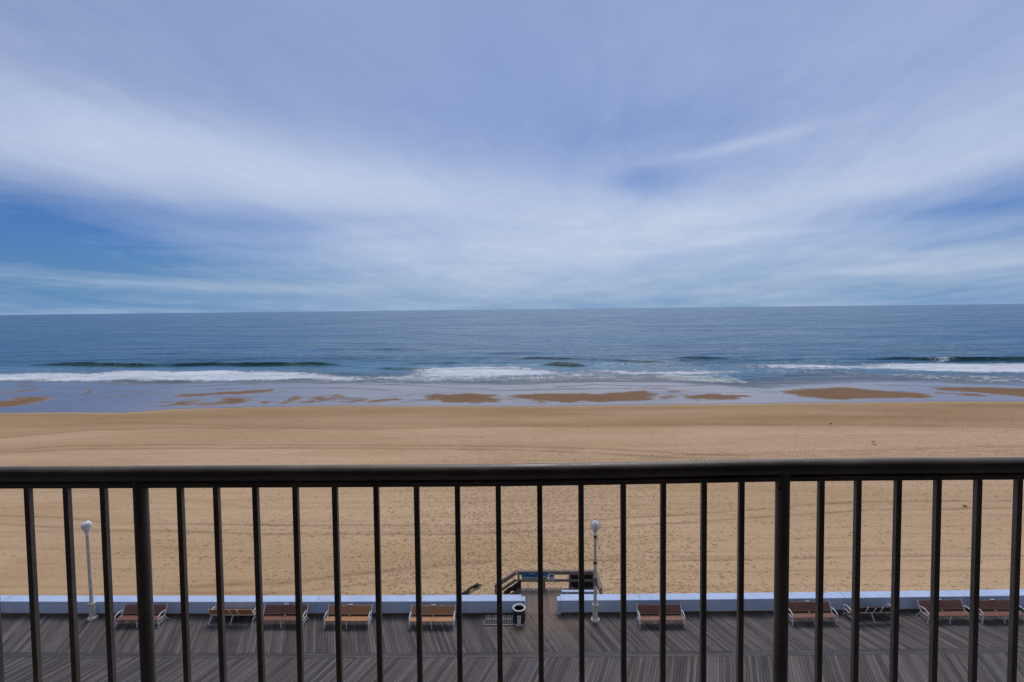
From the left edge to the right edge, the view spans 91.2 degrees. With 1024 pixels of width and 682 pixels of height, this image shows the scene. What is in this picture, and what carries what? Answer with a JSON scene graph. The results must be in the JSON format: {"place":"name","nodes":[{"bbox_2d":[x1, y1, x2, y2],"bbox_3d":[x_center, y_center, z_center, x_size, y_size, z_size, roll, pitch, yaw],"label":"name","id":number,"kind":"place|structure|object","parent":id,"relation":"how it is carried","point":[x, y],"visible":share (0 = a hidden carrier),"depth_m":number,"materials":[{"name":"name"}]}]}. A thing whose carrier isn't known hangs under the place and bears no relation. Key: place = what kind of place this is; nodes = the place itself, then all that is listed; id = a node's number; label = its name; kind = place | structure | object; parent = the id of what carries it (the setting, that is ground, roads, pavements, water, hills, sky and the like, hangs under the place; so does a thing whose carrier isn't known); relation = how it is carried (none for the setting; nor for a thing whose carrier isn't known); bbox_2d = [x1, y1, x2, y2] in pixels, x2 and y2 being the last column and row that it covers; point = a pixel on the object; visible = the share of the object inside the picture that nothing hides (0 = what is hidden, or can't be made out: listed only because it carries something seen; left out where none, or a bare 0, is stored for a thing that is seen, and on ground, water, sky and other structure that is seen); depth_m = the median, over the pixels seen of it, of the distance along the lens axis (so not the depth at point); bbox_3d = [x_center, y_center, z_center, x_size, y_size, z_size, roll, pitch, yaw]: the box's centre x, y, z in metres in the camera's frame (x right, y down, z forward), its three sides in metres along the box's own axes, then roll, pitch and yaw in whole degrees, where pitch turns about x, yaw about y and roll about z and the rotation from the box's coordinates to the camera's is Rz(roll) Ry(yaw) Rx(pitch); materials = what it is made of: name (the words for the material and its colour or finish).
{"place":"outdoors","nodes":[
{"label":"outdoors","id":0,"kind":"place"},
{"bbox_2d":[0,382,1023,613],"bbox_3d":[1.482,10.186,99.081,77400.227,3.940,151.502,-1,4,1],"label":"beach","id":1,"kind":"structure","parent":0,"point":[63,424],"depth_m":41.91,"materials":[{"name":"beige sand"}]},
{"bbox_2d":[462,583,481,594],"bbox_3d":[-2.243,13.159,26.528,0.284,0.224,1.621,3,5,42],"label":"driftwood log","id":2,"kind":"object","parent":1,"relation":"on","point":[465,592],"visible":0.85,"depth_m":26.61,"materials":[{"name":"wood"}]},
{"bbox_2d":[494,570,602,613],"bbox_3d":[1.577,12.634,24.234,5.437,2.072,2.263,-1,4,1],"label":"beach landing","id":3,"kind":"object","parent":1,"relation":"on","point":[531,597],"visible":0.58,"depth_m":25.01,"materials":[{"name":"grey wood"}]},
{"bbox_2d":[503,581,520,594],"bbox_3d":[0.010,12.381,25.208,0.906,0.815,0.122,-1,4,1],"label":"black tarp","id":4,"kind":"object","parent":3,"relation":"attached to","point":[515,586],"visible":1,"depth_m":25.20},
{"bbox_2d":[521,573,547,581],"bbox_3d":[1.135,11.837,25.131,1.325,0.442,0.016,-1,4,1],"label":"beach sign","id":5,"kind":"object","parent":3,"relation":"attached to","point":[529,577],"visible":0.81,"depth_m":25.13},
{"bbox_2d":[549,573,553,580],"bbox_3d":[1.976,11.820,25.118,0.284,0.370,0.016,-1,4,1],"label":"rules sign","id":6,"kind":"object","parent":3,"relation":"attached to","point":[551,576],"visible":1,"depth_m":25.11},
{"bbox_2d":[561,590,593,593],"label":"bench","id":7,"kind":"object","parent":3,"relation":"on","point":[591,591],"visible":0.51,"depth_m":24.02,"materials":[{"name":"concrete"}]},
{"bbox_2d":[571,575,593,587],"bbox_3d":[3.559,12.054,25.302,1.183,0.951,0.064,-1,4,1],"label":"black tarp","id":8,"kind":"object","parent":3,"relation":"attached to","point":[586,585],"visible":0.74,"depth_m":25.30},
{"bbox_2d":[0,304,1023,388],"bbox_3d":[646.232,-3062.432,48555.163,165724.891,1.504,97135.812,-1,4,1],"label":"sea","id":9,"kind":"structure","parent":0,"point":[794,346],"depth_m":228.49,"materials":[{"name":"liquid"}]},
{"bbox_2d":[0,457,1023,681],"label":"balcony railing","id":10,"kind":"object","parent":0,"point":[782,474],"visible":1,"depth_m":1.42,"materials":[{"name":"metal"}]},
{"bbox_2d":[0,0,1023,314],"label":"sky","id":11,"kind":"structure","parent":0,"point":[157,156],"materials":[{"name":"blue"}]},
{"bbox_2d":[1,610,1023,681],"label":"boardwalk","id":12,"kind":"structure","parent":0,"point":[602,649],"depth_m":20.69,"materials":[{"name":"grey wood"}]},
{"bbox_2d":[81,519,97,620],"bbox_3d":[-19.331,10.420,22.952,0.413,4.722,0.413,-1,4,1],"label":"street lamp","id":13,"kind":"object","parent":12,"relation":"on","point":[86,525],"visible":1,"depth_m":22.92,"materials":[{"name":"white metal"}]},
{"bbox_2d":[114,604,168,627],"bbox_3d":[-16.764,12.416,22.717,2.012,0.746,0.700,-1,4,1],"label":"park bench","id":14,"kind":"object","parent":12,"relation":"on","point":[130,608],"visible":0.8,"depth_m":22.85,"materials":[{"name":"brown wood"}]},
{"bbox_2d":[208,606,255,624],"bbox_3d":[-12.658,12.371,22.825,2.012,0.733,0.700,-1,4,1],"label":"park bench","id":15,"kind":"object","parent":12,"relation":"on","point":[236,612],"visible":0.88,"depth_m":22.62,"materials":[{"name":"brown wood"}]},
{"bbox_2d":[0,595,524,620],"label":"sea wall","id":16,"kind":"structure","parent":12,"relation":"on","point":[318,605],"depth_m":23.24,"materials":[{"name":"concrete"}]},
{"bbox_2d":[263,604,308,627],"bbox_3d":[-10.261,12.355,22.570,2.012,0.746,0.700,-1,4,1],"label":"park bench","id":17,"kind":"object","parent":12,"relation":"on","point":[279,610],"visible":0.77,"depth_m":22.70,"materials":[{"name":"brown wood"}]},
{"bbox_2d":[324,604,372,628],"bbox_3d":[-7.320,12.329,22.484,2.012,0.746,0.700,-1,4,1],"label":"park bench","id":18,"kind":"object","parent":12,"relation":"on","point":[350,607],"visible":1,"depth_m":22.62,"materials":[{"name":"brown wood"}]},
{"bbox_2d":[409,605,455,628],"bbox_3d":[-3.542,12.294,22.384,2.012,0.746,0.700,-1,4,1],"label":"park bench","id":19,"kind":"object","parent":12,"relation":"on","point":[433,610],"visible":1,"depth_m":22.52,"materials":[{"name":"brown wood"}]},
{"bbox_2d":[484,615,513,625],"bbox_3d":[-0.579,12.470,22.437,1.335,0.279,0.424,-1,4,1],"label":"bike rack","id":20,"kind":"object","parent":12,"relation":"on","point":[495,619],"visible":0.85,"depth_m":22.36,"materials":[{"name":"metal"}]},
{"bbox_2d":[513,603,525,625],"bbox_3d":[0.317,12.239,22.436,0.582,0.708,0.582,-1,4,1],"label":"litter bin","id":21,"kind":"object","parent":12,"relation":"on","point":[518,614],"visible":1,"depth_m":22.22,"materials":[{"name":"metal"}]},
{"bbox_2d":[590,519,600,622],"bbox_3d":[3.716,10.205,22.416,0.411,4.722,0.411,2,4,33],"label":"street lamp","id":22,"kind":"object","parent":12,"relation":"on","point":[595,525],"visible":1,"depth_m":22.36,"materials":[{"name":"white metal"}]},
{"bbox_2d":[636,604,684,627],"bbox_3d":[6.592,12.197,22.283,2.012,0.733,0.700,-1,4,0],"label":"park bench","id":23,"kind":"object","parent":12,"relation":"on","point":[648,609],"visible":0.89,"depth_m":22.42,"materials":[{"name":"brown wood"}]},
{"bbox_2d":[557,589,1023,614],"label":"sea wall","id":24,"kind":"structure","parent":12,"relation":"on","point":[717,603],"depth_m":22.98,"materials":[{"name":"concrete"}]},
{"bbox_2d":[789,601,837,624],"bbox_3d":[13.321,12.113,22.363,2.012,0.746,0.700,-1,4,0],"label":"park bench","id":25,"kind":"object","parent":12,"relation":"on","point":[803,606],"visible":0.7,"depth_m":22.50,"materials":[{"name":"brown wood"}]},
{"bbox_2d":[843,604,890,622],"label":"park bench","id":26,"kind":"object","parent":12,"relation":"on","point":[875,609],"visible":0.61,"depth_m":22.30,"materials":[{"name":"brown wood"}]},
{"bbox_2d":[916,599,968,623],"bbox_3d":[19.292,12.047,22.386,2.012,0.746,0.700,-1,4,0],"label":"park bench","id":27,"kind":"object","parent":12,"relation":"on","point":[925,604],"visible":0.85,"depth_m":22.52,"materials":[{"name":"brown wood"}]},
{"bbox_2d":[979,599,1023,623],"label":"park bench","id":28,"kind":"object","parent":12,"relation":"on","point":[1004,605],"visible":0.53,"depth_m":22.48,"materials":[{"name":"brown wood"}]},
{"bbox_2d":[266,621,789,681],"bbox_3d":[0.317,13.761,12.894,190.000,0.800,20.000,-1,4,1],"label":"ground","id":29,"kind":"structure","parent":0,"point":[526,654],"depth_m":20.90,"materials":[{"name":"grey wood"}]}
]}

